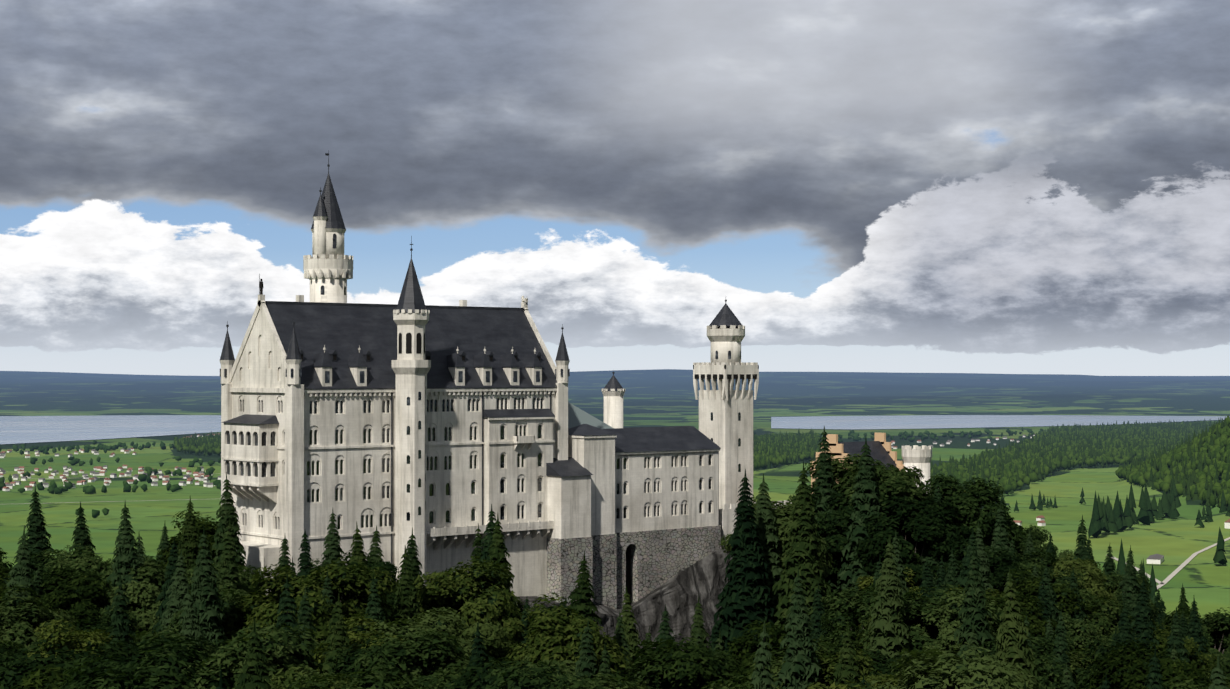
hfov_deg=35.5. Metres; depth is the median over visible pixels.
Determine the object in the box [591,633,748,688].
tree
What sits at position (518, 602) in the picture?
tree
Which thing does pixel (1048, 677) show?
tree
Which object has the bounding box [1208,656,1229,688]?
tree
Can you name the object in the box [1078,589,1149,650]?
tree
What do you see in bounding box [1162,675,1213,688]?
tree
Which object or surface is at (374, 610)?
tree
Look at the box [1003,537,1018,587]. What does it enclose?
tree
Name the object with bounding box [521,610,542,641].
tree
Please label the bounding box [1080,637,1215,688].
tree
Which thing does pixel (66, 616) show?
tree
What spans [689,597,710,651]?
tree
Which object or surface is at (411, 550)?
tree
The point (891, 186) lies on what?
sky
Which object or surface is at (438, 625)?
tree
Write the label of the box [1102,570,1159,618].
tree
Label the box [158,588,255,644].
tree
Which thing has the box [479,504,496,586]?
tree
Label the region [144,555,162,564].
tree
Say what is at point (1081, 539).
tree
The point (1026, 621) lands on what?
tree
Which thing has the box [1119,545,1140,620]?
tree
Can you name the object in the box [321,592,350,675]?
tree
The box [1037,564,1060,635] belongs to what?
tree
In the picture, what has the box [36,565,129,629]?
tree
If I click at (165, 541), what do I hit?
tree
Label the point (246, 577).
tree
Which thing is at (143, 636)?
tree
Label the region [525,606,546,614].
tree
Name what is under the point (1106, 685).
tree
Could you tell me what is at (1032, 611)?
tree
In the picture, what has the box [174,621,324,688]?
tree
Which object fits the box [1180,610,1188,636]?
tree
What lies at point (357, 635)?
tree
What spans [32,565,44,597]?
tree
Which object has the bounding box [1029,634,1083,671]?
tree
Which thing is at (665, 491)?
castle kemenate
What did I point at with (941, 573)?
tree
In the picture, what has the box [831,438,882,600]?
tree
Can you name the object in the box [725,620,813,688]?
tree
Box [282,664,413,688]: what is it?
tree
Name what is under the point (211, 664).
tree
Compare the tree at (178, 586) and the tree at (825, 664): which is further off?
the tree at (178, 586)
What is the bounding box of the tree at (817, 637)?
[815,633,822,660]
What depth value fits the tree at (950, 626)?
256.58 m
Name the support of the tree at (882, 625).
on the ground
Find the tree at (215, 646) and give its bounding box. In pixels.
[201,637,230,682]
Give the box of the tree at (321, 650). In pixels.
[312,641,329,668]
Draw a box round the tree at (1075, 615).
[1066,570,1089,650]
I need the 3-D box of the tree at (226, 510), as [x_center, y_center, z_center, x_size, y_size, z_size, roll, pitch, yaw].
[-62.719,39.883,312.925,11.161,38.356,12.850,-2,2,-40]
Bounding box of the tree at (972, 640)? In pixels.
[964,622,978,657]
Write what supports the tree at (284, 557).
on the ground
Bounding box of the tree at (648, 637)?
[634,626,657,688]
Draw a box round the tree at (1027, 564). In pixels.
[1016,549,1085,590]
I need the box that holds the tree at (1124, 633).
[1117,601,1134,654]
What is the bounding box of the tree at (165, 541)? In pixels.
[155,524,170,564]
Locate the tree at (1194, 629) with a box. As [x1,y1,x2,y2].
[1187,599,1210,667]
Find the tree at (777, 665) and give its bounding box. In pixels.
[736,639,832,688]
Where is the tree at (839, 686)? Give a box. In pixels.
[829,680,864,688]
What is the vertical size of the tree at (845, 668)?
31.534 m
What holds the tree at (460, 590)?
on the ground
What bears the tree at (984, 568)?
on the ground
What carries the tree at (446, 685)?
on the ground
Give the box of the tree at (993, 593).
[932,587,1015,606]
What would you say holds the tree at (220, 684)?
on the ground
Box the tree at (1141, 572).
[1138,560,1145,582]
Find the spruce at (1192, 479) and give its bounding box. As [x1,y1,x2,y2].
[176,415,1229,509]
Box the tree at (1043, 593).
[1037,578,1053,652]
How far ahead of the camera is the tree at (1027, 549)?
375.05 m
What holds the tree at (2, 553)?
on the ground
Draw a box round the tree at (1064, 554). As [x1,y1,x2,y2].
[1057,548,1077,568]
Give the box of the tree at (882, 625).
[868,536,911,663]
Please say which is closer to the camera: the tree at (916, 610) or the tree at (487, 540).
the tree at (916, 610)
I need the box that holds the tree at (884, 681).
[829,674,902,688]
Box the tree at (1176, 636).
[1165,607,1190,663]
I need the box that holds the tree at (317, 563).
[297,559,346,573]
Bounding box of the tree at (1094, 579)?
[1050,554,1117,608]
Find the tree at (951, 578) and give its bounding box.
[942,549,959,595]
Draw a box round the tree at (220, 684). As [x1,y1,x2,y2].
[215,669,225,688]
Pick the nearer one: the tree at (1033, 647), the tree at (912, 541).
the tree at (1033, 647)
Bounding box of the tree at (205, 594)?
[186,525,226,648]
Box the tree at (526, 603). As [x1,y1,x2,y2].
[523,598,530,609]
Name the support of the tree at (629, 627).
on the ground
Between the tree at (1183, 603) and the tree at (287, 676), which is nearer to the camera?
the tree at (287, 676)
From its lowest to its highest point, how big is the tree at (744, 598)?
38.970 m
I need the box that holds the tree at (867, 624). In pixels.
[856,603,940,654]
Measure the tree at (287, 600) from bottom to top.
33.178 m
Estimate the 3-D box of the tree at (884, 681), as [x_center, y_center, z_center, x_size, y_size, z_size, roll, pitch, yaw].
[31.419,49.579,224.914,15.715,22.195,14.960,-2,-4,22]
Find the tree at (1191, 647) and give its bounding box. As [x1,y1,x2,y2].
[1151,622,1219,672]
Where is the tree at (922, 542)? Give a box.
[900,497,969,560]
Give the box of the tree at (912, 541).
[907,535,922,558]
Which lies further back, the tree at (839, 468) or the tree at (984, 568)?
the tree at (839, 468)
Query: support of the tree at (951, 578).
on the ground
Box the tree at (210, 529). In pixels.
[155,509,220,565]
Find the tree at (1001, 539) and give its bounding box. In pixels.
[988,504,1010,590]
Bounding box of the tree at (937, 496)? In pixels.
[932,481,950,563]
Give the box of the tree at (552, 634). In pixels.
[502,592,631,674]
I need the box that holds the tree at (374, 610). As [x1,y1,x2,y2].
[364,574,384,626]
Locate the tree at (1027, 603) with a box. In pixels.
[1001,591,1047,636]
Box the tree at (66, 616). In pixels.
[0,604,76,644]
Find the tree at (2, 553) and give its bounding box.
[0,548,14,577]
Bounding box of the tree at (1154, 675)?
[1144,645,1164,688]
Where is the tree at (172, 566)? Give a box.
[152,536,183,633]
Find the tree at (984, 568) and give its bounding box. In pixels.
[974,521,993,592]
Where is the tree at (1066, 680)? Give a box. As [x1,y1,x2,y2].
[1060,663,1070,688]
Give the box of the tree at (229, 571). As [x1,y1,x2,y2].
[215,519,242,591]
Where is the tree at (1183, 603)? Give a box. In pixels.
[1177,583,1189,610]
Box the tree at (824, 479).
[810,425,841,604]
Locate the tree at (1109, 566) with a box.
[1101,545,1116,587]
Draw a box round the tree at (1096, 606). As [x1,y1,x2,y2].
[1063,588,1110,634]
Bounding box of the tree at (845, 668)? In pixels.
[831,621,863,688]
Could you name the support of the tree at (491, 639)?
on the ground
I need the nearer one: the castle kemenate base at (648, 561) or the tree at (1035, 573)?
the tree at (1035, 573)
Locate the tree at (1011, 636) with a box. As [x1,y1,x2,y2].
[994,570,1042,688]
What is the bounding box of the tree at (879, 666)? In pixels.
[858,647,921,684]
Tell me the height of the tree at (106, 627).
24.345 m
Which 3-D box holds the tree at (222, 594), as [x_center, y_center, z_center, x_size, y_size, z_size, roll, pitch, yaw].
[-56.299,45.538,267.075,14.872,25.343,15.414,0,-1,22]
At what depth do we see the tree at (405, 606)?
260.74 m
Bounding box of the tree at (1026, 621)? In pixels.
[1023,614,1033,651]
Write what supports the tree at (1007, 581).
on the ground
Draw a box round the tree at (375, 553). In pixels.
[367,526,383,564]
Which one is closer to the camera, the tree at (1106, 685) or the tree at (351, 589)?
the tree at (1106, 685)
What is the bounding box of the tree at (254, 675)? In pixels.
[235,617,273,688]
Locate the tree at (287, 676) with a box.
[270,663,359,688]
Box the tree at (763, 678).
[750,620,774,688]
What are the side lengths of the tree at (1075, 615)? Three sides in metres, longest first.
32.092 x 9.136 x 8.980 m
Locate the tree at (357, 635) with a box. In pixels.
[311,613,402,674]
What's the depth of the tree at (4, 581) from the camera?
260.44 m
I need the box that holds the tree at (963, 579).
[956,530,984,590]
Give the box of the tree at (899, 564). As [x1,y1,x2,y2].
[885,531,908,598]
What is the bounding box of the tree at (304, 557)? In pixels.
[297,531,313,578]
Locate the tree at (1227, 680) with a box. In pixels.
[1198,663,1229,686]
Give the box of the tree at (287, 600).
[276,574,300,641]
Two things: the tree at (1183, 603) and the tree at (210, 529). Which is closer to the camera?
the tree at (210, 529)
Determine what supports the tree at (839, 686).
on the ground
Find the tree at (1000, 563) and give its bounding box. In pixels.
[933,538,1023,593]
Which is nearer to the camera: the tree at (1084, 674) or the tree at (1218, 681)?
the tree at (1218, 681)
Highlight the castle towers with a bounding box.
[219,150,931,609]
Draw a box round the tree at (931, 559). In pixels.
[918,510,942,586]
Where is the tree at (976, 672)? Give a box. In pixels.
[864,642,1037,688]
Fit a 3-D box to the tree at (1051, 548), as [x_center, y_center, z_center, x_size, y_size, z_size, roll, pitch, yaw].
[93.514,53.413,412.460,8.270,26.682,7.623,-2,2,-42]
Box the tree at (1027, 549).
[1023,543,1032,561]
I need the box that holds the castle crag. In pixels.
[517,544,835,656]
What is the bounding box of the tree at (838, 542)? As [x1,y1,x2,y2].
[792,485,907,554]
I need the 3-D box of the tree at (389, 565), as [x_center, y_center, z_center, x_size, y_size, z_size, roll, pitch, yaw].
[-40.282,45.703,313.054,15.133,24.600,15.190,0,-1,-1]
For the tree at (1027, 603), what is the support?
on the ground
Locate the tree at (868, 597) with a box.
[819,585,911,651]
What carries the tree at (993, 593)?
on the ground
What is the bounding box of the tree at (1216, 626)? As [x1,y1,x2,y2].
[1162,607,1229,673]
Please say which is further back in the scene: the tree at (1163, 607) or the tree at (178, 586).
the tree at (1163, 607)
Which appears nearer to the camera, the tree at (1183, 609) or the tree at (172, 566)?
the tree at (172, 566)
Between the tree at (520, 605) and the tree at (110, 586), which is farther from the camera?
the tree at (520, 605)
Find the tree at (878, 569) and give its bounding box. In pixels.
[858,557,883,632]
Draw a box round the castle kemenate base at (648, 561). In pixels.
[615,524,720,608]
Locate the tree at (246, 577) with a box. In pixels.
[185,559,264,606]
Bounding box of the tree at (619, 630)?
[612,611,633,680]
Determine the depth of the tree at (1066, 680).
227.01 m
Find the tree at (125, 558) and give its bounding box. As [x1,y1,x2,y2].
[102,502,146,618]
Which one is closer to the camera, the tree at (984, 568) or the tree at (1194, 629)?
the tree at (984, 568)
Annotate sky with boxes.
[0,0,1229,375]
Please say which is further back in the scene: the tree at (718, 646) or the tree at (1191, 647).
the tree at (1191, 647)
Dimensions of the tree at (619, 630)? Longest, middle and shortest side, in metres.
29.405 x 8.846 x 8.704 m
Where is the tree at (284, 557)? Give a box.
[277,536,291,576]
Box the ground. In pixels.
[0,369,1229,637]
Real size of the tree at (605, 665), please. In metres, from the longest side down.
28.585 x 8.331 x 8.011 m
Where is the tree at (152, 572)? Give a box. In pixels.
[97,560,190,633]
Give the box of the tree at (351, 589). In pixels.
[249,556,399,657]
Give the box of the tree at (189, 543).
[177,496,200,578]
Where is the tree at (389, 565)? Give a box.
[340,550,398,613]
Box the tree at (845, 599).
[813,583,879,634]
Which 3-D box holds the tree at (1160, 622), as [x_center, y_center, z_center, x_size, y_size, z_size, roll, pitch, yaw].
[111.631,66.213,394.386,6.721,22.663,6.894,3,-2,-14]
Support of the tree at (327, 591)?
on the ground
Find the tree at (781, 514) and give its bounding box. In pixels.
[719,497,833,576]
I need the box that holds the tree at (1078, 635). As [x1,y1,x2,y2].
[1055,605,1109,656]
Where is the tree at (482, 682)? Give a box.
[448,655,569,688]
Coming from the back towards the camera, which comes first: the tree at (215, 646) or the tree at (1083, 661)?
the tree at (1083, 661)
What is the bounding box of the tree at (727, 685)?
[701,675,756,688]
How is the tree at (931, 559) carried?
on the ground
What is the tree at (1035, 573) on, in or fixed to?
on the ground
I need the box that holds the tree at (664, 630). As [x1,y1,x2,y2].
[654,604,674,688]
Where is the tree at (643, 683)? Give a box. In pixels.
[595,674,648,688]
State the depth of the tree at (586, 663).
230.42 m
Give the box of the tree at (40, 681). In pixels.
[11,663,86,688]
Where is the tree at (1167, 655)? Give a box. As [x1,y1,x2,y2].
[1162,650,1182,662]
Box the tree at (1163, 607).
[1160,598,1167,620]
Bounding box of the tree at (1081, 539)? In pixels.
[1074,515,1087,559]
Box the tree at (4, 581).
[0,565,44,612]
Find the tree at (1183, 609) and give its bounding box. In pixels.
[1157,606,1209,638]
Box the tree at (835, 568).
[814,504,845,605]
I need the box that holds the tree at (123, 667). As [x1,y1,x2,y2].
[92,633,235,688]
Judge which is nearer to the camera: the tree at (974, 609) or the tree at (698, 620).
the tree at (974, 609)
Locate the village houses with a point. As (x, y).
(1040, 519)
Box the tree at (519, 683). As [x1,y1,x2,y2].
[484,660,608,688]
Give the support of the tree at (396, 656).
on the ground
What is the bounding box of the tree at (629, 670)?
[623,653,636,687]
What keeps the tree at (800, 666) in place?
on the ground
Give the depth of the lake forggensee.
7426.39 m
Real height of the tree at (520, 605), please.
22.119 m
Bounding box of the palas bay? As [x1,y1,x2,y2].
[484,417,552,597]
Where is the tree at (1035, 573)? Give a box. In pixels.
[1031,563,1037,581]
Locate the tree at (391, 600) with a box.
[304,562,397,627]
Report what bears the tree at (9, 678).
on the ground
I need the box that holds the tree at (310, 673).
[265,657,344,686]
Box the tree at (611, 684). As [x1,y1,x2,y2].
[538,670,641,688]
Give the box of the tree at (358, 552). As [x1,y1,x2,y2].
[349,522,368,574]
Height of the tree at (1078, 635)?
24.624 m
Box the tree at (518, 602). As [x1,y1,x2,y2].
[514,596,523,608]
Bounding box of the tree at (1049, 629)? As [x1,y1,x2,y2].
[1045,616,1053,645]
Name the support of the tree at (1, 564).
on the ground
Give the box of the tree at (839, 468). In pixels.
[792,453,875,523]
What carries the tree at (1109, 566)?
on the ground
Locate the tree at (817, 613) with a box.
[810,583,828,638]
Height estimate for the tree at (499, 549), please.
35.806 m
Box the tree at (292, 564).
[289,557,297,579]
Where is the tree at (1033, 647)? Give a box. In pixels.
[985,606,1040,658]
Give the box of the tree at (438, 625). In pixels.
[353,607,483,659]
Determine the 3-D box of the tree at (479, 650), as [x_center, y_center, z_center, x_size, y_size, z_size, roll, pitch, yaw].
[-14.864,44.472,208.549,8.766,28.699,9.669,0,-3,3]
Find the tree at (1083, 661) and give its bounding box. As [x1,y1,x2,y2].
[1068,648,1094,669]
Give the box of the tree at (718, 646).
[714,633,729,676]
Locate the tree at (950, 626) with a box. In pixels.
[907,591,1003,664]
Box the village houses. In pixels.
[0,433,1229,563]
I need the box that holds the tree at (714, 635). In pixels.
[709,615,727,665]
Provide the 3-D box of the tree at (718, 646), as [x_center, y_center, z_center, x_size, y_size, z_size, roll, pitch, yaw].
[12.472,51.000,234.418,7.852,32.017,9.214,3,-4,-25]
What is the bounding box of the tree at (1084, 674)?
[1070,636,1168,688]
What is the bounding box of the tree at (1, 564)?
[0,552,3,577]
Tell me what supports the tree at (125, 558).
on the ground
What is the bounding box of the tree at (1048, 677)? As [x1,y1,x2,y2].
[978,639,1078,688]
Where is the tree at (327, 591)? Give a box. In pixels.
[314,569,335,626]
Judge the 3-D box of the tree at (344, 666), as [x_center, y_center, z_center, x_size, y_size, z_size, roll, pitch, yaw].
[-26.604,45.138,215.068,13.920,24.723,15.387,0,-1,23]
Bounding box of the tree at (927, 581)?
[919,559,935,603]
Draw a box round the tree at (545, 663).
[488,659,572,685]
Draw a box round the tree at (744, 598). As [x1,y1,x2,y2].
[712,469,776,655]
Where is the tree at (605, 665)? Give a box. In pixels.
[597,645,613,684]
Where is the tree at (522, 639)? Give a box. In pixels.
[518,608,529,648]
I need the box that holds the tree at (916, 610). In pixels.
[859,583,963,663]
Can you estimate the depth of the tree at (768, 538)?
342.69 m
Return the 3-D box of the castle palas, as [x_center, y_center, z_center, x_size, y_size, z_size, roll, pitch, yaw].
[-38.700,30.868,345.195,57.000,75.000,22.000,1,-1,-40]
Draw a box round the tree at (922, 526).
[853,495,970,588]
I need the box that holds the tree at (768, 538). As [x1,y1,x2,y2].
[753,473,784,621]
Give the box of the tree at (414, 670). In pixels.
[360,629,488,688]
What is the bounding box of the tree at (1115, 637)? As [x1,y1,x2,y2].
[1110,629,1119,650]
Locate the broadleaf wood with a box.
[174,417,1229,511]
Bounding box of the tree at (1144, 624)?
[1129,577,1159,652]
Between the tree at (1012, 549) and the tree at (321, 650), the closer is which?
the tree at (321, 650)
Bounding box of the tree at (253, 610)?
[221,591,320,653]
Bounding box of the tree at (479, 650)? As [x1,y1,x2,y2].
[466,623,488,681]
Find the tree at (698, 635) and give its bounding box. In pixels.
[695,628,703,645]
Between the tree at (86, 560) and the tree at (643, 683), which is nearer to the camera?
the tree at (643, 683)
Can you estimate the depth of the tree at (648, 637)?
270.25 m
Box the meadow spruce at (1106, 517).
[1000,479,1229,607]
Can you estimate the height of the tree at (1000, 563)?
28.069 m
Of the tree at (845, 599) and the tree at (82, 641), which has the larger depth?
the tree at (845, 599)
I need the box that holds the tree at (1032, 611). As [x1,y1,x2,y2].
[985,593,1057,642]
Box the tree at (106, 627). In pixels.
[44,608,140,643]
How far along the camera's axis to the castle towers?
348.73 m
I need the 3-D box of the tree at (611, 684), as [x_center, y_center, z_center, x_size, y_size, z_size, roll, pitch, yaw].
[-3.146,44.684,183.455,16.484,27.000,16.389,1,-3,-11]
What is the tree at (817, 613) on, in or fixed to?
on the ground
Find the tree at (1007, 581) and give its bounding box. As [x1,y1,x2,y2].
[1004,568,1013,592]
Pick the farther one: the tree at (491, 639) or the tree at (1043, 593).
the tree at (1043, 593)
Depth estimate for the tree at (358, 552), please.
295.95 m
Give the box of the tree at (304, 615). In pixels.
[296,588,318,659]
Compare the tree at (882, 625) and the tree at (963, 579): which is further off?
the tree at (963, 579)
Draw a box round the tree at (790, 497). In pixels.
[786,492,798,506]
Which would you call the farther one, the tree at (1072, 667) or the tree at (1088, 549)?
the tree at (1088, 549)
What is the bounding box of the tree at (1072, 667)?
[1041,651,1079,685]
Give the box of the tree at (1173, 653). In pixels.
[1170,643,1177,661]
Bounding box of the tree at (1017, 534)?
[955,489,1037,563]
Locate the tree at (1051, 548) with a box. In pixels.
[1041,532,1057,573]
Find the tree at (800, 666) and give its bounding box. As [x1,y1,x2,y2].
[774,567,823,688]
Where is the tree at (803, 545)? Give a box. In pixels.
[772,462,833,631]
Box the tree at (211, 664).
[187,651,240,688]
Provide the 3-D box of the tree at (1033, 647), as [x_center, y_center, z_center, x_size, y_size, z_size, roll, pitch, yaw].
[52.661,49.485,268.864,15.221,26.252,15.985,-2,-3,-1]
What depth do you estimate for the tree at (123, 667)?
201.17 m
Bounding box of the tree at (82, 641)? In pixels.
[20,618,112,662]
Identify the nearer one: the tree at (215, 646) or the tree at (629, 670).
the tree at (215, 646)
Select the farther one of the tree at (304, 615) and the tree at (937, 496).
the tree at (937, 496)
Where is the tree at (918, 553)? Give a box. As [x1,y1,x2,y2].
[899,525,922,564]
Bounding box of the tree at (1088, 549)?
[1082,538,1094,563]
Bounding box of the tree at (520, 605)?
[518,602,523,615]
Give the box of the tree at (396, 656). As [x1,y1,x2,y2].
[342,630,487,688]
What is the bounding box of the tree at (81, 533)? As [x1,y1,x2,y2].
[69,501,95,560]
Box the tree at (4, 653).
[0,640,27,672]
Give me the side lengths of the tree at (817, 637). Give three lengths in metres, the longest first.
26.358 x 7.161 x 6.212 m
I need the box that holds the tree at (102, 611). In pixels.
[97,593,157,619]
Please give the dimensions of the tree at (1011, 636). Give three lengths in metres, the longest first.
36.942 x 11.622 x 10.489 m
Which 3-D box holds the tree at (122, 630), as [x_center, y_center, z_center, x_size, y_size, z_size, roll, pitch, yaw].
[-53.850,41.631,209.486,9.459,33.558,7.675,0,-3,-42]
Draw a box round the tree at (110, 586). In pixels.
[101,578,115,595]
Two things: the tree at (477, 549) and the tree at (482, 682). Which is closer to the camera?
the tree at (482, 682)
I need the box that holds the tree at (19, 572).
[4,525,35,610]
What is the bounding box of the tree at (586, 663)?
[574,618,597,680]
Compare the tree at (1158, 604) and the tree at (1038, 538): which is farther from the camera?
the tree at (1038, 538)
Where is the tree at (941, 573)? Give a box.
[934,558,946,599]
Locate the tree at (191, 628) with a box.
[178,583,207,655]
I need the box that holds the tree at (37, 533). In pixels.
[20,486,54,572]
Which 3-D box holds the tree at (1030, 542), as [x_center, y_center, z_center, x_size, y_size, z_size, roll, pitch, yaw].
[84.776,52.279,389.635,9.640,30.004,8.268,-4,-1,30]
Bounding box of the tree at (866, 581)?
[854,567,924,627]
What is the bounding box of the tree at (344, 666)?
[326,634,389,685]
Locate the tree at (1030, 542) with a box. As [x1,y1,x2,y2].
[1024,529,1036,556]
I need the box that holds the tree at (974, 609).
[954,546,996,662]
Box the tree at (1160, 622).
[1156,612,1165,636]
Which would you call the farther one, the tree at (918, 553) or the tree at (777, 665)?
the tree at (918, 553)
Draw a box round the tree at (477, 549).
[470,523,483,566]
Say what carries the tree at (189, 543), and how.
on the ground
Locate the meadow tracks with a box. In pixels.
[24,473,1229,588]
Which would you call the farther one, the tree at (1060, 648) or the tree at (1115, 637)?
the tree at (1115, 637)
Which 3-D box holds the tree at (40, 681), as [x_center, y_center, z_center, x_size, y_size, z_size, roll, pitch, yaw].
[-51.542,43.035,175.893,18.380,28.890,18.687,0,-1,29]
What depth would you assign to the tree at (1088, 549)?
406.16 m
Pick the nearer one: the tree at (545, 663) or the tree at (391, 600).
the tree at (545, 663)
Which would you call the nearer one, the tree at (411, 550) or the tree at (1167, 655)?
the tree at (411, 550)
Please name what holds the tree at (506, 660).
on the ground
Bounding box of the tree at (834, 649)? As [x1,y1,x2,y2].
[812,622,864,661]
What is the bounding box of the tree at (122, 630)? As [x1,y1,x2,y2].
[105,573,137,651]
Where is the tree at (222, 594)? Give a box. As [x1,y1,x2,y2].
[148,581,255,634]
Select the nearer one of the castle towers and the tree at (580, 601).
the tree at (580, 601)
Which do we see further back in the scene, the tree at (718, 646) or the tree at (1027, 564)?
the tree at (1027, 564)
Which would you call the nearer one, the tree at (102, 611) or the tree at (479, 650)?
the tree at (479, 650)
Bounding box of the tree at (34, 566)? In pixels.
[7,549,90,579]
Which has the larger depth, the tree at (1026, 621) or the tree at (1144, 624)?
the tree at (1144, 624)
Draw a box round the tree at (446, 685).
[392,666,480,688]
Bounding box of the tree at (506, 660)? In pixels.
[488,656,525,674]
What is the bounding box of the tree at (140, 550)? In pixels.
[135,534,146,566]
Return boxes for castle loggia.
[224,423,277,483]
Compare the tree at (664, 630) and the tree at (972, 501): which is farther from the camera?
the tree at (972, 501)
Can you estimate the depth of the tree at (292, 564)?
276.43 m
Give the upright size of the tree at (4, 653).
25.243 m
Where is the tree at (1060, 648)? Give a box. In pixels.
[1052,610,1070,673]
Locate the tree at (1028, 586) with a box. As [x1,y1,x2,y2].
[1002,567,1096,650]
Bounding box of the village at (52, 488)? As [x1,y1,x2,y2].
[0,427,1042,517]
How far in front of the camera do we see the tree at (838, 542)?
364.09 m
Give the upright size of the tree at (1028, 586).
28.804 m
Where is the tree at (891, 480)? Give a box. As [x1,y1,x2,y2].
[829,459,933,526]
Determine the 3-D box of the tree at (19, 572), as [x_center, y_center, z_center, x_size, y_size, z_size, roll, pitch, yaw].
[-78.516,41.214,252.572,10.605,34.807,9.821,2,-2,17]
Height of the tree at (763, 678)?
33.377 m
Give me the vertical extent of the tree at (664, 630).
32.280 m
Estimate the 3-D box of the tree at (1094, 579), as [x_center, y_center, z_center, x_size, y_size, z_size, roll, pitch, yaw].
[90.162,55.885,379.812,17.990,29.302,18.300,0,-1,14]
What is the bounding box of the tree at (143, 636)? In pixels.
[129,625,214,656]
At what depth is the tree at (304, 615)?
238.05 m
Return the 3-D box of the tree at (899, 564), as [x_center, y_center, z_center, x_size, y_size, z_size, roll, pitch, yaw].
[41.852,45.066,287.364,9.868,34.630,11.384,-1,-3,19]
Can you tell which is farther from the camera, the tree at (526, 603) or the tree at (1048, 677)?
the tree at (526, 603)
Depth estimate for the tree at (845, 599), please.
300.41 m
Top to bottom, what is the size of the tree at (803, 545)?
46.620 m
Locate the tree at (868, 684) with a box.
[847,681,874,688]
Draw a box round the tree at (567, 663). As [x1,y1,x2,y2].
[518,640,599,677]
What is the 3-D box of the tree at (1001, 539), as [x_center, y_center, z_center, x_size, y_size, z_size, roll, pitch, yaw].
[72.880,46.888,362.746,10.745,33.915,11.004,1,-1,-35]
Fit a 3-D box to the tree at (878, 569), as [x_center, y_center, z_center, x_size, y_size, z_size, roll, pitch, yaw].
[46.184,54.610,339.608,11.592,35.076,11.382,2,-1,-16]
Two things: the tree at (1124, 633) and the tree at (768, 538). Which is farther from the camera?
the tree at (768, 538)
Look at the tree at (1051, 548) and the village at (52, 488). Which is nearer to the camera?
the tree at (1051, 548)
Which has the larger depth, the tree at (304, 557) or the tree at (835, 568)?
the tree at (835, 568)
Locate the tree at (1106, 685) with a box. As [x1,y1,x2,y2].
[1101,675,1110,688]
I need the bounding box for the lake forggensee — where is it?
[0,415,1226,443]
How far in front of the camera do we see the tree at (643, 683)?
263.10 m
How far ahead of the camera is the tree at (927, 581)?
340.63 m
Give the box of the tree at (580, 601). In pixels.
[567,550,601,636]
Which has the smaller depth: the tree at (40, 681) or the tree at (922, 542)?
the tree at (40, 681)
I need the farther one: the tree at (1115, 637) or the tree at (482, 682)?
the tree at (1115, 637)
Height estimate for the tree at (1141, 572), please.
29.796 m
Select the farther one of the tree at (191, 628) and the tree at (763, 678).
the tree at (191, 628)
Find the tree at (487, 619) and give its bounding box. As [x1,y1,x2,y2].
[484,612,494,650]
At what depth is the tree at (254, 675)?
169.56 m
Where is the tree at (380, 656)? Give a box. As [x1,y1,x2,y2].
[372,646,390,688]
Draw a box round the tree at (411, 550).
[394,527,423,606]
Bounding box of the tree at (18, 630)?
[0,584,71,657]
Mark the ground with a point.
(660, 397)
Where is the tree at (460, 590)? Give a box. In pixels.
[413,556,531,648]
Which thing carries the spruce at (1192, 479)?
on the ground
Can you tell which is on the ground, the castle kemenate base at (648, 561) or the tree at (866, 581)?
the tree at (866, 581)
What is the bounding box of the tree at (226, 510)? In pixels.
[212,472,246,571]
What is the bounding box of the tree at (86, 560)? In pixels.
[34,543,150,584]
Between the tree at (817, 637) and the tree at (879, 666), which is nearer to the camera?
the tree at (879, 666)
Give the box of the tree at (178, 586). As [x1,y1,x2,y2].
[159,548,191,632]
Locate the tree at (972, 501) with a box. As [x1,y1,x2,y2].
[902,473,1010,554]
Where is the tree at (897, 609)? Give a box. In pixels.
[888,590,906,657]
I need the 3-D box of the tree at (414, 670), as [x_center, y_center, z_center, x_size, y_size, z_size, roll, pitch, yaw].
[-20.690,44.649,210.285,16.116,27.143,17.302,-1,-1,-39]
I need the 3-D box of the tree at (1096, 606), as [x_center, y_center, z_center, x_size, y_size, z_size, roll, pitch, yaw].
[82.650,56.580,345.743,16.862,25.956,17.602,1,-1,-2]
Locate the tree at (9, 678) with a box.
[0,637,143,688]
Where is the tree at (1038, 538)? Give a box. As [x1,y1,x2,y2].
[1015,525,1058,557]
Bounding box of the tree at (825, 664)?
[784,648,894,688]
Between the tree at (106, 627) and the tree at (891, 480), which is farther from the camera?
the tree at (891, 480)
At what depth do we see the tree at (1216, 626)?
389.24 m
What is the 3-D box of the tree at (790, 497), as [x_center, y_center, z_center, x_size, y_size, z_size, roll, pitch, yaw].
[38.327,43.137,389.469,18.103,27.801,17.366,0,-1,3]
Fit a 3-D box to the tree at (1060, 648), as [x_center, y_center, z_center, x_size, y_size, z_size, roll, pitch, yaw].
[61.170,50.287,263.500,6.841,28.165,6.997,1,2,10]
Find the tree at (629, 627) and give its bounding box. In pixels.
[616,586,642,678]
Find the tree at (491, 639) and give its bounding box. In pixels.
[409,607,524,668]
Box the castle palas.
[231,310,555,581]
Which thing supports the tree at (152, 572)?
on the ground
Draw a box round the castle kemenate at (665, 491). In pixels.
[615,451,718,532]
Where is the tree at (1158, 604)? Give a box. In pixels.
[1154,590,1161,623]
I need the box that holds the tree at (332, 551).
[320,509,345,568]
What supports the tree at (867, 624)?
on the ground
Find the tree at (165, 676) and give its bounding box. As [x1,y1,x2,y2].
[57,642,207,688]
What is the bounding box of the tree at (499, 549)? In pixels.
[482,514,518,646]
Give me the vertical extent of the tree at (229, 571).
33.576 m
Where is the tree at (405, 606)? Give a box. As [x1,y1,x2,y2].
[390,545,422,634]

